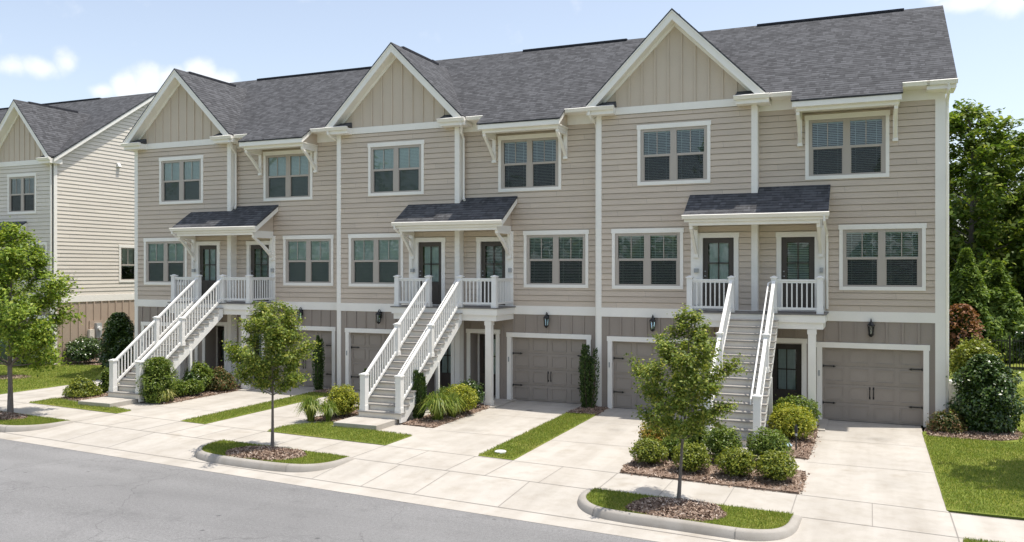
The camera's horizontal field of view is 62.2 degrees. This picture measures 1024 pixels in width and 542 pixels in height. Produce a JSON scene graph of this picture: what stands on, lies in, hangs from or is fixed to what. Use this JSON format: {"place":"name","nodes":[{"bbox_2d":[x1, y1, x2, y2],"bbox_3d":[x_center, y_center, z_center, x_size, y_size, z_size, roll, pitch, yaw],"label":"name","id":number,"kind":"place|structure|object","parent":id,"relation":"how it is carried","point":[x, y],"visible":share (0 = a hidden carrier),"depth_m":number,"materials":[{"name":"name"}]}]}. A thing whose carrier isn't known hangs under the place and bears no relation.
{"place":"outdoors","nodes":[
{"label":"outdoors","id":0,"kind":"place"},
{"bbox_2d":[0,362,120,393],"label":"lawn","id":1,"kind":"structure","parent":0,"point":[97,377],"depth_m":33.99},
{"bbox_2d":[0,374,29,379],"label":"mulch","id":2,"kind":"object","parent":1,"relation":"on","point":[2,377],"visible":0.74,"depth_m":33.88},
{"bbox_2d":[0,268,48,374],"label":"young tree","id":3,"kind":"object","parent":2,"relation":"on","point":[24,295],"visible":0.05,"depth_m":34.40,"materials":[{"name":"plant"}]},
{"bbox_2d":[0,92,156,364],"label":"townhouse building","id":4,"kind":"structure","parent":1,"relation":"on","point":[67,181],"depth_m":39.84,"materials":[{"name":"paint"}]},
{"bbox_2d":[7,173,36,213],"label":"window","id":5,"kind":"structure","parent":4,"relation":"in","point":[21,188],"depth_m":39.19,"materials":[{"name":"glass"}]},
{"bbox_2d":[18,242,47,282],"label":"window","id":6,"kind":"structure","parent":4,"relation":"in","point":[44,246],"depth_m":38.74,"materials":[{"name":"white paint"}]},
{"bbox_2d":[118,245,133,281],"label":"window","id":7,"kind":"structure","parent":4,"relation":"in","point":[126,252],"depth_m":42.20,"materials":[{"name":"white paint"}]},
{"bbox_2d":[45,360,134,376],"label":"mulch","id":8,"kind":"object","parent":1,"relation":"on","point":[92,362],"visible":0.13,"depth_m":38.61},
{"bbox_2d":[62,334,103,363],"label":"shrub","id":9,"kind":"object","parent":8,"relation":"on","point":[81,349],"visible":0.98,"depth_m":38.65,"materials":[{"name":"green plant"}]},
{"bbox_2d":[96,312,134,369],"bbox_3d":[-17.115,3.089,36.913,1.859,2.575,1.799,0,0,23],"label":"shrub","id":10,"kind":"object","parent":1,"relation":"on","point":[117,338],"visible":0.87,"depth_m":36.59,"materials":[{"name":"green plant"}]},
{"bbox_2d":[29,399,130,413],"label":"lawn","id":11,"kind":"structure","parent":0,"point":[61,405],"depth_m":26.59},
{"bbox_2d":[78,396,145,406],"bbox_3d":[-12.872,4.236,27.511,1.380,0.168,1.630,0,0,23],"label":"stair pad","id":12,"kind":"object","parent":11,"relation":"on","point":[106,401],"visible":0.55,"depth_m":27.02,"materials":[{"name":"concrete"}]},
{"bbox_2d":[182,393,329,423],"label":"lawn","id":13,"kind":"structure","parent":0,"point":[238,415],"depth_m":25.62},
{"bbox_2d":[204,442,344,463],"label":"lawn","id":14,"kind":"structure","parent":0,"point":[279,461],"depth_m":19.57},
{"bbox_2d":[225,445,306,460],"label":"mulch","id":15,"kind":"object","parent":14,"relation":"on","point":[264,452],"visible":1,"depth_m":19.55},
{"bbox_2d":[219,300,321,446],"bbox_3d":[-5.742,2.451,20.280,2.239,3.599,2.116,0,0,-32],"label":"young tree","id":16,"kind":"object","parent":15,"relation":"on","point":[267,376],"visible":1,"depth_m":20.09,"materials":[{"name":"green plant"}]},
{"bbox_2d":[0,439,653,541],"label":"road","id":17,"kind":"structure","parent":0,"point":[50,494],"depth_m":15.58,"materials":[{"name":"asphalt"}]},
{"bbox_2d":[0,432,725,541],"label":"gutter strip","id":18,"kind":"object","parent":17,"relation":"on","point":[632,532],"visible":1,"depth_m":16.71,"materials":[{"name":"concrete"}]},
{"bbox_2d":[268,422,411,444],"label":"lawn","id":19,"kind":"structure","parent":0,"point":[286,432],"depth_m":22.05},
{"bbox_2d":[0,377,947,511],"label":"driveway","id":20,"kind":"structure","parent":0,"point":[899,486],"depth_m":21.59,"materials":[{"name":"concrete"}]},
{"bbox_2d":[60,381,173,400],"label":"mulch","id":21,"kind":"object","parent":20,"relation":"on","point":[85,397],"visible":0.14,"depth_m":28.48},
{"bbox_2d":[62,375,103,397],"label":"shrub","id":22,"kind":"object","parent":21,"relation":"on","point":[82,386],"visible":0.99,"depth_m":28.58,"materials":[{"name":"green plant"}]},
{"bbox_2d":[98,367,117,392],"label":"shrub","id":23,"kind":"object","parent":21,"relation":"on","point":[104,382],"visible":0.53,"depth_m":29.38,"materials":[{"name":"green plant"}]},
{"bbox_2d":[135,356,181,402],"bbox_3d":[-11.524,3.571,27.693,1.372,1.532,1.434,0,0,42],"label":"shrub","id":24,"kind":"object","parent":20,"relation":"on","point":[158,376],"visible":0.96,"depth_m":27.42,"materials":[{"name":"green plant"}]},
{"bbox_2d":[148,384,241,403],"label":"mulch","id":25,"kind":"object","parent":20,"relation":"on","point":[204,393],"visible":0.25,"depth_m":28.98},
{"bbox_2d":[172,379,189,395],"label":"shrub","id":26,"kind":"object","parent":25,"relation":"on","point":[180,390],"visible":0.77,"depth_m":28.45,"materials":[{"name":"green plant"}]},
{"bbox_2d":[185,378,204,394],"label":"shrub","id":27,"kind":"object","parent":25,"relation":"on","point":[196,386],"visible":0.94,"depth_m":28.81,"materials":[{"name":"green plant"}]},
{"bbox_2d":[182,360,216,388],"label":"shrub","id":28,"kind":"object","parent":25,"relation":"on","point":[202,372],"visible":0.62,"depth_m":29.56,"materials":[{"name":"green plant"}]},
{"bbox_2d":[206,366,238,390],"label":"shrub","id":29,"kind":"object","parent":25,"relation":"on","point":[222,379],"visible":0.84,"depth_m":29.93,"materials":[{"name":"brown plant"}]},
{"bbox_2d":[294,395,324,421],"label":"grass clump","id":30,"kind":"object","parent":20,"relation":"on","point":[310,405],"visible":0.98,"depth_m":23.96,"materials":[{"name":"green plant"}]},
{"bbox_2d":[312,335,324,389],"bbox_3d":[-6.938,3.305,30.377,0.442,2.014,0.507,0,0,23],"label":"column yew","id":31,"kind":"object","parent":20,"relation":"on","point":[318,381],"depth_m":30.32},
{"bbox_2d":[306,406,384,421],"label":"mulch","id":32,"kind":"object","parent":20,"relation":"on","point":[335,417],"visible":0.13,"depth_m":24.60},
{"bbox_2d":[317,400,342,420],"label":"grass clump","id":33,"kind":"object","parent":32,"relation":"on","point":[327,409],"visible":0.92,"depth_m":24.04,"materials":[{"name":"green plant"}]},
{"bbox_2d":[324,383,359,415],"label":"shrub","id":34,"kind":"object","parent":32,"relation":"on","point":[346,401],"visible":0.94,"depth_m":24.58,"materials":[{"name":"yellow plant"}]},
{"bbox_2d":[333,415,399,430],"bbox_3d":[-3.950,4.236,23.742,1.380,0.168,1.630,0,0,23],"label":"stair pad","id":35,"kind":"object","parent":20,"relation":"on","point":[371,423],"visible":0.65,"depth_m":23.22,"materials":[{"name":"concrete"}]},
{"bbox_2d":[401,403,489,427],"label":"mulch","id":36,"kind":"object","parent":20,"relation":"on","point":[426,421],"visible":0.54,"depth_m":24.23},
{"bbox_2d":[411,370,426,418],"bbox_3d":[-2.682,3.568,24.517,0.450,1.490,0.454,0,0,23],"label":"column yew","id":37,"kind":"object","parent":36,"relation":"on","point":[419,381],"depth_m":24.42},
{"bbox_2d":[417,391,459,419],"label":"grass clump","id":38,"kind":"object","parent":36,"relation":"on","point":[436,405],"visible":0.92,"depth_m":24.00,"materials":[{"name":"green plant"}]},
{"bbox_2d":[444,391,467,417],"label":"grass clump","id":39,"kind":"object","parent":36,"relation":"on","point":[456,400],"visible":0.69,"depth_m":24.55,"materials":[{"name":"green plant"}]},
{"bbox_2d":[444,383,479,412],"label":"shrub","id":40,"kind":"object","parent":36,"relation":"on","point":[467,392],"visible":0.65,"depth_m":25.10,"materials":[{"name":"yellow plant"}]},
{"bbox_2d":[457,376,484,406],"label":"shrub","id":41,"kind":"object","parent":36,"relation":"on","point":[479,389],"visible":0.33,"depth_m":26.26,"materials":[{"name":"green plant"}]},
{"bbox_2d":[567,405,608,415],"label":"mulch","id":42,"kind":"object","parent":20,"relation":"on","point":[597,410],"visible":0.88,"depth_m":25.80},
{"bbox_2d":[578,343,599,407],"bbox_3d":[2.395,3.285,26.424,0.640,2.057,0.703,0,0,-5],"label":"column yew","id":43,"kind":"object","parent":42,"relation":"on","point":[586,368],"depth_m":26.29,"materials":[{"name":"plant"}]},
{"bbox_2d":[620,425,809,493],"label":"mulch","id":44,"kind":"object","parent":20,"relation":"on","point":[711,474],"visible":0.29,"depth_m":17.55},
{"bbox_2d":[629,436,668,463],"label":"shrub","id":45,"kind":"object","parent":44,"relation":"on","point":[648,450],"visible":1,"depth_m":18.53,"materials":[{"name":"green plant"}]},
{"bbox_2d":[638,423,670,444],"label":"shrub","id":46,"kind":"object","parent":44,"relation":"on","point":[650,433],"visible":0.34,"depth_m":19.84,"materials":[{"name":"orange plant"}]},
{"bbox_2d":[661,436,692,457],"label":"shrub","id":47,"kind":"object","parent":44,"relation":"on","point":[671,444],"visible":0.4,"depth_m":19.03,"materials":[{"name":"green plant"}]},
{"bbox_2d":[671,440,711,471],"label":"shrub","id":48,"kind":"object","parent":44,"relation":"on","point":[695,458],"visible":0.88,"depth_m":17.85,"materials":[{"name":"green plant"}]},
{"bbox_2d":[681,420,709,450],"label":"shrub","id":49,"kind":"object","parent":44,"relation":"on","point":[701,437],"visible":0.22,"depth_m":19.25,"materials":[{"name":"green plant"}]},
{"bbox_2d":[703,422,744,459],"bbox_3d":[4.673,3.846,18.787,0.925,0.934,0.944,0,0,23],"label":"shrub","id":50,"kind":"object","parent":44,"relation":"on","point":[715,442],"visible":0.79,"depth_m":18.59,"materials":[{"name":"green plant"}]},
{"bbox_2d":[714,445,758,476],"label":"shrub","id":51,"kind":"object","parent":44,"relation":"on","point":[739,461],"visible":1,"depth_m":17.37,"materials":[{"name":"green plant"}]},
{"bbox_2d":[744,426,792,462],"bbox_3d":[5.618,3.849,18.538,1.061,0.929,1.066,0,0,23],"label":"shrub","id":52,"kind":"object","parent":44,"relation":"on","point":[764,440],"visible":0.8,"depth_m":18.34,"materials":[{"name":"green plant"}]},
{"bbox_2d":[754,449,798,480],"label":"shrub","id":53,"kind":"object","parent":44,"relation":"on","point":[776,465],"visible":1,"depth_m":17.03,"materials":[{"name":"green plant"}]},
{"bbox_2d":[775,425,820,459],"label":"mulch","id":54,"kind":"object","parent":20,"relation":"on","point":[805,446],"visible":0.27,"depth_m":20.59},
{"bbox_2d":[766,399,818,438],"bbox_3d":[7.043,3.795,21.372,1.328,1.038,1.260,0,0,-19],"label":"shrub","id":55,"kind":"object","parent":54,"relation":"on","point":[787,420],"visible":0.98,"depth_m":21.09,"materials":[{"name":"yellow plant"}]},
{"bbox_2d":[767,393,821,425],"bbox_3d":[7.546,3.795,22.710,1.433,1.041,1.533,0,0,23],"label":"shrub","id":56,"kind":"object","parent":54,"relation":"on","point":[804,402],"visible":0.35,"depth_m":22.59,"materials":[{"name":"green plant"}]},
{"bbox_2d":[6,422,977,541],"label":"driveway apron","id":57,"kind":"object","parent":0,"point":[551,499],"visible":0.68,"depth_m":17.25,"materials":[{"name":"concrete"}]},
{"bbox_2d":[3,428,959,541],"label":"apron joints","id":58,"kind":"object","parent":57,"relation":"on","point":[394,491],"visible":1,"depth_m":17.16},
{"bbox_2d":[477,395,516,407],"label":"entry walk","id":59,"kind":"structure","parent":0,"point":[499,402],"depth_m":27.66,"materials":[{"name":"concrete"}]},
{"bbox_2d":[0,276,1021,541],"bbox_3d":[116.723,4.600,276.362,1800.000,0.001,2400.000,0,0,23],"label":"ground","id":60,"kind":"structure","parent":0,"point":[330,490],"depth_m":20.07,"materials":[{"name":"soil"}]},
{"bbox_2d":[106,5,957,446],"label":"townhouse building","id":61,"kind":"structure","parent":60,"relation":"on","point":[770,201],"depth_m":27.06,"materials":[{"name":"paint"}]},
{"bbox_2d":[143,238,187,284],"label":"window","id":62,"kind":"structure","parent":61,"relation":"in","point":[166,258],"depth_m":33.61,"materials":[{"name":"glass"}]},
{"bbox_2d":[141,322,197,377],"bbox_3d":[-13.486,3.175,33.564,2.940,2.250,0.255,0,0,23],"label":"garage door","id":63,"kind":"structure","parent":61,"relation":"in","point":[143,324],"depth_m":33.60,"materials":[{"name":"beige paint"}]},
{"bbox_2d":[159,155,203,204],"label":"window","id":64,"kind":"structure","parent":61,"relation":"in","point":[181,181],"depth_m":33.26,"materials":[{"name":"glass"}]},
{"bbox_2d":[195,241,220,300],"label":"front door","id":65,"kind":"structure","parent":61,"relation":"in","point":[207,262],"depth_m":32.84,"materials":[{"name":"paint"}]},
{"bbox_2d":[216,326,223,370],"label":"entry door","id":66,"kind":"structure","parent":61,"relation":"in","point":[219,329],"depth_m":33.32,"materials":[{"name":"paint"}]},
{"bbox_2d":[246,241,271,301],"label":"front door","id":67,"kind":"structure","parent":61,"relation":"in","point":[258,264],"depth_m":32.27,"materials":[{"name":"paint"}]},
{"bbox_2d":[263,150,312,200],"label":"window","id":68,"kind":"structure","parent":61,"relation":"in","point":[288,174],"depth_m":31.64,"materials":[{"name":"white paint"}]},
{"bbox_2d":[270,326,335,387],"bbox_3d":[-7.713,3.175,31.452,2.940,2.250,0.255,0,0,23],"label":"garage door","id":69,"kind":"structure","parent":61,"relation":"in","point":[328,334],"depth_m":31.15,"materials":[{"name":"beige paint"}]},
{"bbox_2d":[283,235,333,285],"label":"window","id":70,"kind":"structure","parent":61,"relation":"in","point":[308,260],"depth_m":31.28,"materials":[{"name":"glass"}]},
{"bbox_2d":[345,328,393,390],"bbox_3d":[-4.563,3.175,29.796,2.940,2.250,0.255,0,0,23],"label":"garage door","id":71,"kind":"structure","parent":61,"relation":"in","point":[362,345],"depth_m":30.17,"materials":[{"name":"beige paint"}]},
{"bbox_2d":[348,233,403,286],"bbox_3d":[-4.716,-0.360,29.947,2.260,1.860,0.395,0,0,23],"label":"window","id":72,"kind":"structure","parent":61,"relation":"in","point":[374,259],"depth_m":29.81,"materials":[{"name":"glass"}]},
{"bbox_2d":[368,140,424,195],"bbox_3d":[-3.970,-3.540,29.632,2.260,1.860,0.395,0,0,23],"label":"window","id":73,"kind":"structure","parent":61,"relation":"in","point":[394,168],"depth_m":29.49,"materials":[{"name":"white paint"}]},
{"bbox_2d":[414,237,445,304],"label":"front door","id":74,"kind":"structure","parent":61,"relation":"in","point":[429,253],"depth_m":29.03,"materials":[{"name":"paint"}]},
{"bbox_2d":[435,343,450,393],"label":"entry door","id":75,"kind":"structure","parent":61,"relation":"in","point":[445,363],"depth_m":29.48,"materials":[{"name":"paint"}]},
{"bbox_2d":[478,333,495,394],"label":"entry door","id":76,"kind":"structure","parent":61,"relation":"in","point":[481,336],"depth_m":29.22,"materials":[{"name":"paint"}]},
{"bbox_2d":[476,237,508,305],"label":"front door","id":77,"kind":"structure","parent":61,"relation":"in","point":[491,256],"depth_m":28.52,"materials":[{"name":"paint"}]},
{"bbox_2d":[498,132,561,191],"bbox_3d":[0.638,-3.540,28.011,2.260,1.860,0.395,0,0,23],"label":"window","id":78,"kind":"structure","parent":61,"relation":"in","point":[526,162],"depth_m":27.87,"materials":[{"name":"glass"}]},
{"bbox_2d":[506,332,591,403],"bbox_3d":[1.210,3.175,27.683,2.940,2.250,0.255,0,0,23],"label":"garage door","id":79,"kind":"structure","parent":61,"relation":"in","point":[540,366],"depth_m":27.79,"materials":[{"name":"beige paint"}]},
{"bbox_2d":[523,230,588,287],"bbox_3d":[1.481,-0.370,27.655,2.260,1.860,0.395,0,0,23],"label":"window","id":80,"kind":"structure","parent":61,"relation":"in","point":[551,257],"depth_m":27.51,"materials":[{"name":"white paint"}]},
{"bbox_2d":[611,228,683,288],"bbox_3d":[4.207,-0.360,26.178,2.260,1.860,0.395,0,0,23],"label":"window","id":81,"kind":"structure","parent":61,"relation":"in","point":[644,258],"depth_m":26.04,"materials":[{"name":"white paint"}]},
{"bbox_2d":[607,336,693,411],"bbox_3d":[4.360,3.175,26.027,2.940,2.250,0.255,0,0,23],"label":"garage door","id":82,"kind":"structure","parent":61,"relation":"in","point":[620,382],"depth_m":26.39,"materials":[{"name":"beige paint"}]},
{"bbox_2d":[637,120,710,185],"bbox_3d":[4.953,-3.540,25.863,2.260,1.860,0.395,0,0,23],"label":"window","id":83,"kind":"structure","parent":61,"relation":"in","point":[679,152],"depth_m":25.72,"materials":[{"name":"white paint"}]},
{"bbox_2d":[698,232,738,310],"bbox_3d":[6.193,0.030,25.367,1.220,2.300,0.445,0,0,23],"label":"front door","id":84,"kind":"structure","parent":61,"relation":"in","point":[718,253],"depth_m":25.30,"materials":[{"name":"paint"}]},
{"bbox_2d":[772,343,801,408],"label":"entry door","id":85,"kind":"structure","parent":61,"relation":"in","point":[787,365],"depth_m":25.37,"materials":[{"name":"paint"}]},
{"bbox_2d":[776,231,819,311],"bbox_3d":[8.359,0.030,24.778,1.230,2.300,0.445,0,0,23],"label":"front door","id":86,"kind":"structure","parent":61,"relation":"in","point":[797,257],"depth_m":24.69,"materials":[{"name":"paint"}]},
{"bbox_2d":[804,110,889,179],"bbox_3d":[9.561,-3.540,24.243,2.260,1.860,0.395,0,0,23],"label":"window","id":87,"kind":"structure","parent":61,"relation":"in","point":[853,144],"depth_m":24.10,"materials":[{"name":"white paint"}]},
{"bbox_2d":[816,342,929,426],"bbox_3d":[10.133,3.175,23.914,2.940,2.250,0.255,0,0,23],"label":"garage door","id":88,"kind":"structure","parent":61,"relation":"in","point":[860,382],"depth_m":23.92,"materials":[{"name":"beige paint"}]},
{"bbox_2d":[838,223,926,290],"bbox_3d":[10.404,-0.370,23.887,2.260,1.860,0.395,0,0,23],"label":"window","id":89,"kind":"structure","parent":61,"relation":"in","point":[880,257],"depth_m":23.74,"materials":[{"name":"white paint"}]},
{"bbox_2d":[949,98,1023,304],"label":"broadleaf tree","id":90,"kind":"object","parent":60,"relation":"on","point":[981,155],"visible":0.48,"depth_m":44.28,"materials":[{"name":"green plant"}]},
{"bbox_2d":[950,129,1023,285],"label":"broadleaf tree","id":91,"kind":"object","parent":60,"relation":"on","point":[1021,178],"visible":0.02,"depth_m":52.45,"materials":[{"name":"green plant"}]},
{"bbox_2d":[985,175,1023,309],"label":"broadleaf tree","id":92,"kind":"object","parent":60,"relation":"on","point":[1020,196],"visible":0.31,"depth_m":44.26,"materials":[{"name":"green plant"}]},
{"bbox_2d":[0,400,1023,541],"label":"sidewalk","id":93,"kind":"structure","parent":0,"point":[934,522],"depth_m":17.46,"materials":[{"name":"concrete"}]},
{"bbox_2d":[194,440,354,471],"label":"kerb","id":94,"kind":"structure","parent":93,"relation":"on","point":[201,454],"depth_m":18.88,"materials":[{"name":"concrete"}]},
{"bbox_2d":[4,394,1023,541],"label":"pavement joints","id":95,"kind":"object","parent":93,"relation":"on","point":[570,467],"visible":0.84,"depth_m":18.32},
{"bbox_2d":[0,0,1023,228],"label":"sky","id":96,"kind":"structure","parent":0,"point":[51,51],"materials":[{"name":"blue"}]},
{"bbox_2d":[478,413,594,459],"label":"lawn","id":97,"kind":"structure","parent":0,"point":[518,456],"depth_m":21.27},
{"bbox_2d":[577,488,801,540],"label":"kerb","id":98,"kind":"structure","parent":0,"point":[787,530],"depth_m":14.34,"materials":[{"name":"concrete"}]},
{"bbox_2d":[586,489,793,528],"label":"lawn","id":99,"kind":"structure","parent":0,"point":[732,516],"depth_m":14.90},
{"bbox_2d":[625,497,727,521],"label":"mulch","id":100,"kind":"object","parent":99,"relation":"on","point":[681,508],"visible":0.98,"depth_m":14.97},
{"bbox_2d":[623,303,752,498],"bbox_3d":[3.145,2.423,15.836,2.260,3.660,2.132,0,0,-13],"label":"young tree","id":101,"kind":"object","parent":100,"relation":"on","point":[680,402],"visible":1,"depth_m":15.41,"materials":[{"name":"green plant"}]},
{"bbox_2d":[922,362,1023,519],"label":"lawn","id":102,"kind":"structure","parent":0,"point":[974,512],"depth_m":17.66,"materials":[{"name":"plant"}]},
{"bbox_2d":[0,363,1023,541],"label":"grass","id":103,"kind":"structure","parent":102,"relation":"on","point":[315,459],"depth_m":20.22,"materials":[{"name":"plant"}]},
{"bbox_2d":[949,303,985,362],"bbox_3d":[20.249,2.953,38.370,2.114,2.974,2.147,0,0,23],"label":"broadleaf shrub","id":104,"kind":"object","parent":102,"relation":"on","point":[963,323],"visible":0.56,"depth_m":37.95,"materials":[{"name":"brown plant"}]},
{"bbox_2d":[924,426,1023,440],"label":"mulch","id":105,"kind":"object","parent":102,"relation":"on","point":[1001,436],"visible":0.35,"depth_m":21.91,"materials":[{"name":"wood"}]},
{"bbox_2d":[925,407,969,433],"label":"broadleaf shrub","id":106,"kind":"object","parent":105,"relation":"on","point":[945,420],"visible":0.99,"depth_m":22.32,"materials":[{"name":"green plant"}]},
{"bbox_2d":[943,354,1023,433],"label":"broadleaf shrub","id":107,"kind":"object","parent":105,"relation":"on","point":[987,398],"visible":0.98,"depth_m":22.22,"materials":[{"name":"green plant"}]},
{"bbox_2d":[949,330,1007,377],"bbox_3d":[16.097,3.204,29.564,1.960,2.218,2.116,0,0,-26],"label":"broadleaf shrub","id":108,"kind":"object","parent":102,"relation":"on","point":[965,352],"visible":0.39,"depth_m":29.40,"materials":[{"name":"green plant"}]},
{"bbox_2d":[949,247,1012,360],"bbox_3d":[21.190,1.736,39.811,3.647,5.679,3.183,0,0,0],"label":"conifer tree","id":109,"kind":"object","parent":102,"relation":"on","point":[967,282],"visible":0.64,"depth_m":39.28,"materials":[{"name":"green plant"}]},
{"bbox_2d":[959,334,1023,370],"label":"iron fence","id":110,"kind":"object","parent":102,"relation":"on","point":[1007,340],"visible":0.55,"depth_m":35.91,"materials":[{"name":"black metal"}]},
{"bbox_2d":[983,260,1023,362],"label":"conifer tree","id":111,"kind":"object","parent":102,"relation":"on","point":[1005,301],"visible":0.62,"depth_m":39.48,"materials":[{"name":"green plant"}]},
{"bbox_2d":[1011,328,1023,360],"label":"broadleaf shrub","id":112,"kind":"object","parent":102,"relation":"on","point":[1020,335],"visible":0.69,"depth_m":36.91,"materials":[{"name":"green plant"}]},
{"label":"lawn","id":113,"kind":"structure","parent":0,"visible":0},
{"bbox_2d":[0,411,27,419],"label":"mulch","id":114,"kind":"object","parent":113,"relation":"on","point":[4,415],"visible":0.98,"depth_m":24.54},
{"bbox_2d":[0,216,86,412],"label":"maple tree","id":115,"kind":"object","parent":114,"relation":"on","point":[25,341],"visible":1,"depth_m":25.07,"materials":[{"name":"green plant"}]},
{"bbox_2d":[0,421,72,431],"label":"kerb","id":116,"kind":"structure","parent":113,"relation":"on","point":[13,428],"depth_m":23.24,"materials":[{"name":"concrete"}]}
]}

